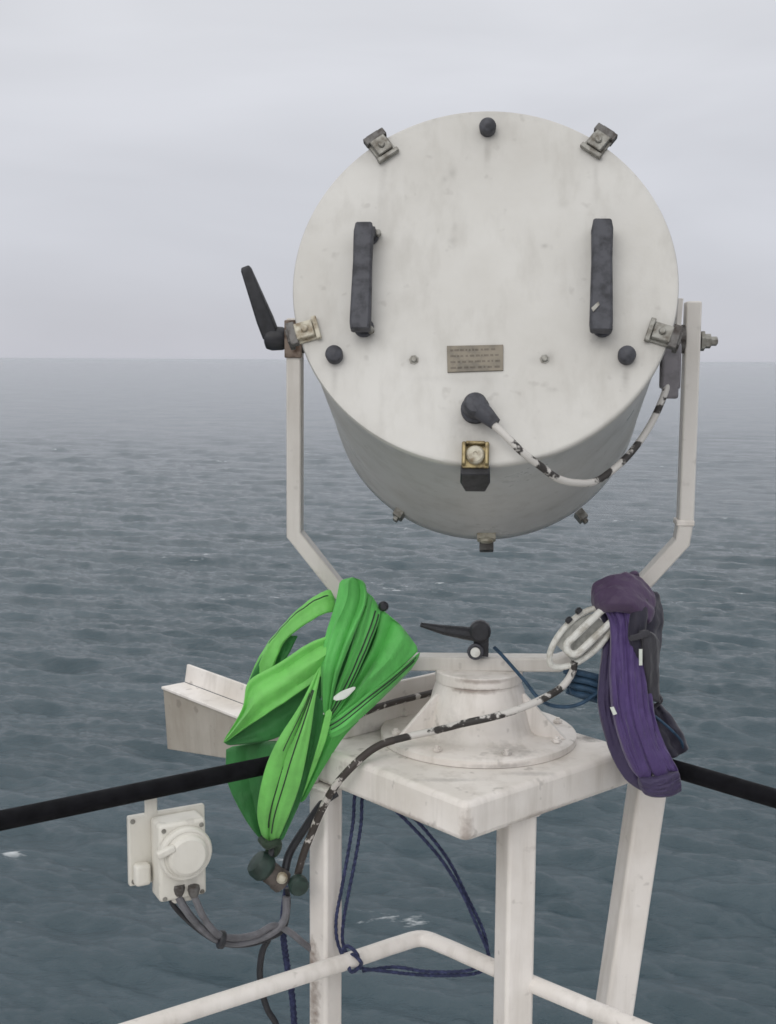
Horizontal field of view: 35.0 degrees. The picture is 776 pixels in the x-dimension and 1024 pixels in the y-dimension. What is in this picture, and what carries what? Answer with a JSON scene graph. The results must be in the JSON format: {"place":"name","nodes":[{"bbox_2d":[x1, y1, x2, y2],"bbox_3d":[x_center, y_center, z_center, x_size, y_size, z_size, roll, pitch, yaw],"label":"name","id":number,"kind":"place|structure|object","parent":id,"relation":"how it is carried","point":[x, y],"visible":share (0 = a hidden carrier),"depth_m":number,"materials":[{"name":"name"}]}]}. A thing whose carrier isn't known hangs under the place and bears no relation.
{"place":"outdoors","nodes":[
{"label":"outdoors","id":0,"kind":"place"},
{"bbox_2d":[0,359,775,1023],"bbox_3d":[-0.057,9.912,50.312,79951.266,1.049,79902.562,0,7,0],"label":"sea","id":1,"kind":"structure","parent":0,"point":[148,551],"depth_m":65.61,"materials":[{"name":"liquid"}]},
{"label":"ship hull","id":2,"kind":"structure","parent":1,"relation":"in","visible":0},
{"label":"ship deck","id":3,"kind":"structure","parent":2,"relation":"on","visible":0},
{"bbox_2d":[0,756,775,1023],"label":"guard railing","id":4,"kind":"object","parent":3,"relation":"on","point":[83,803],"visible":0.92,"depth_m":1.98,"materials":[{"name":"metal"}]},
{"bbox_2d":[127,798,211,902],"bbox_3d":[-0.342,0.537,1.964,0.128,0.180,0.084,-3,8,-28],"label":"switch box","id":5,"kind":"object","parent":4,"relation":"hanging from","point":[169,852],"visible":0.98,"depth_m":1.96,"materials":[{"name":"paint"}]},
{"bbox_2d":[169,887,290,947],"bbox_3d":[-0.262,0.672,2.052,0.232,0.143,0.021,-5,9,-39],"label":"cable","id":6,"kind":"object","parent":5,"relation":"attached to","point":[176,909],"visible":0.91,"depth_m":2.04,"materials":[{"name":"black rubber"}]},
{"bbox_2d":[257,940,278,1023],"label":"cable","id":7,"kind":"object","parent":6,"relation":"hanging from","point":[264,1000],"visible":0.73,"depth_m":2.13,"materials":[{"name":"grey rubber"}]},
{"bbox_2d":[175,895,289,946],"bbox_3d":[-0.259,0.669,2.047,0.227,0.138,0.030,-6,9,-40],"label":"cable","id":8,"kind":"object","parent":5,"relation":"attached to","point":[196,922],"visible":0.94,"depth_m":2.06,"materials":[{"name":"grey rubber"}]},
{"bbox_2d":[191,897,310,951],"bbox_3d":[-0.227,0.691,2.067,0.260,0.188,0.032,-6,10,-43],"label":"cable","id":9,"kind":"object","parent":5,"relation":"attached to","point":[213,930],"visible":1,"depth_m":2.06,"materials":[{"name":"grey rubber"}]},
{"bbox_2d":[216,930,226,948],"bbox_3d":[-0.276,0.708,2.036,0.017,0.030,0.030,-2,7,-19],"label":"cable tie","id":10,"kind":"object","parent":9,"relation":"attached to","point":[221,944],"visible":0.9,"depth_m":2.02,"materials":[{"name":"black plastic"}]},
{"bbox_2d":[161,664,665,1023],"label":"searchlight stand","id":11,"kind":"object","parent":3,"relation":"on","point":[510,805],"visible":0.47,"depth_m":2.09,"materials":[{"name":"white paint"}]},
{"bbox_2d":[280,886,297,1023],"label":"rope","id":12,"kind":"object","parent":11,"relation":"hanging from","point":[287,966],"visible":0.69,"depth_m":2.18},
{"bbox_2d":[282,792,338,870],"bbox_3d":[-0.134,0.547,2.099,0.099,0.148,0.024,0,7,0],"label":"cable","id":13,"kind":"object","parent":11,"relation":"hanging from","point":[297,840],"visible":0.66,"depth_m":2.10,"materials":[{"name":"black rubber"}]},
{"bbox_2d":[247,848,308,895],"bbox_3d":[-0.186,0.605,2.084,0.104,0.086,0.050,0,7,-7],"label":"plug connector","id":14,"kind":"object","parent":13,"relation":"attached to","point":[265,867],"visible":0.98,"depth_m":2.07,"materials":[{"name":"metal"}]},
{"bbox_2d":[360,689,432,718],"bbox_3d":[0.030,0.341,2.208,0.028,0.024,0.259,7,9,42],"label":"cable","id":15,"kind":"object","parent":11,"relation":"attached to","point":[399,700],"visible":0.63,"depth_m":2.19,"materials":[{"name":"rubber"}]},
{"bbox_2d":[334,794,490,977],"bbox_3d":[0.047,0.644,2.116,0.280,0.362,0.094,0,7,0],"label":"rope","id":16,"kind":"object","parent":11,"relation":"hanging from","point":[438,973],"visible":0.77,"depth_m":2.12,"materials":[{"name":"blue fabric"}]},
{"bbox_2d":[294,660,577,874],"bbox_3d":[0.076,0.440,2.040,0.472,0.392,0.062,0,7,1],"label":"cable","id":17,"kind":"object","parent":11,"relation":"attached to","point":[358,760],"visible":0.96,"depth_m":2.03,"materials":[{"name":"black rubber"}]},
{"bbox_2d":[241,111,717,768],"bbox_3d":[0.149,-0.126,2.119,0.802,1.051,0.704,0,7,0],"label":"searchlight","id":18,"kind":"object","parent":11,"relation":"on","point":[485,331],"visible":1,"depth_m":1.89,"materials":[{"name":"paint"}]},
{"bbox_2d":[224,577,419,857],"bbox_3d":[-0.113,0.350,2.068,0.334,0.476,0.122,0,7,0],"label":"webbing sling","id":19,"kind":"object","parent":18,"relation":"hanging from","point":[352,667],"visible":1,"depth_m":2.05,"materials":[{"name":"green fabric"}]},
{"bbox_2d":[493,646,597,708],"bbox_3d":[0.258,0.280,2.066,0.190,0.086,0.045,4,8,28],"label":"cord","id":20,"kind":"object","parent":18,"relation":"hanging from","point":[522,678],"visible":0.94,"depth_m":2.05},
{"bbox_2d":[546,606,609,669],"bbox_3d":[0.317,0.208,2.021,0.111,0.112,0.027,0,7,0],"label":"cord loop","id":21,"kind":"object","parent":18,"relation":"hanging from","point":[578,634],"visible":0.91,"depth_m":2.02,"materials":[{"name":"white plastic"}]},
{"bbox_2d":[563,669,598,702],"bbox_3d":[0.342,0.296,2.069,0.093,0.069,0.047,0,7,0],"label":"cord hank","id":22,"kind":"object","parent":21,"relation":"hanging from","point":[583,684],"visible":0.47,"depth_m":2.05,"materials":[{"name":"blue fabric"}]},
{"bbox_2d":[591,571,688,797],"bbox_3d":[0.421,0.281,2.038,0.172,0.365,0.128,0,7,0],"label":"webbing sling","id":23,"kind":"object","parent":18,"relation":"hanging from","point":[646,742],"visible":1,"depth_m":2.00,"materials":[{"name":"purple fabric"}]},
{"bbox_2d":[0,0,775,362],"label":"sky","id":24,"kind":"structure","parent":0,"point":[153,152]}
]}

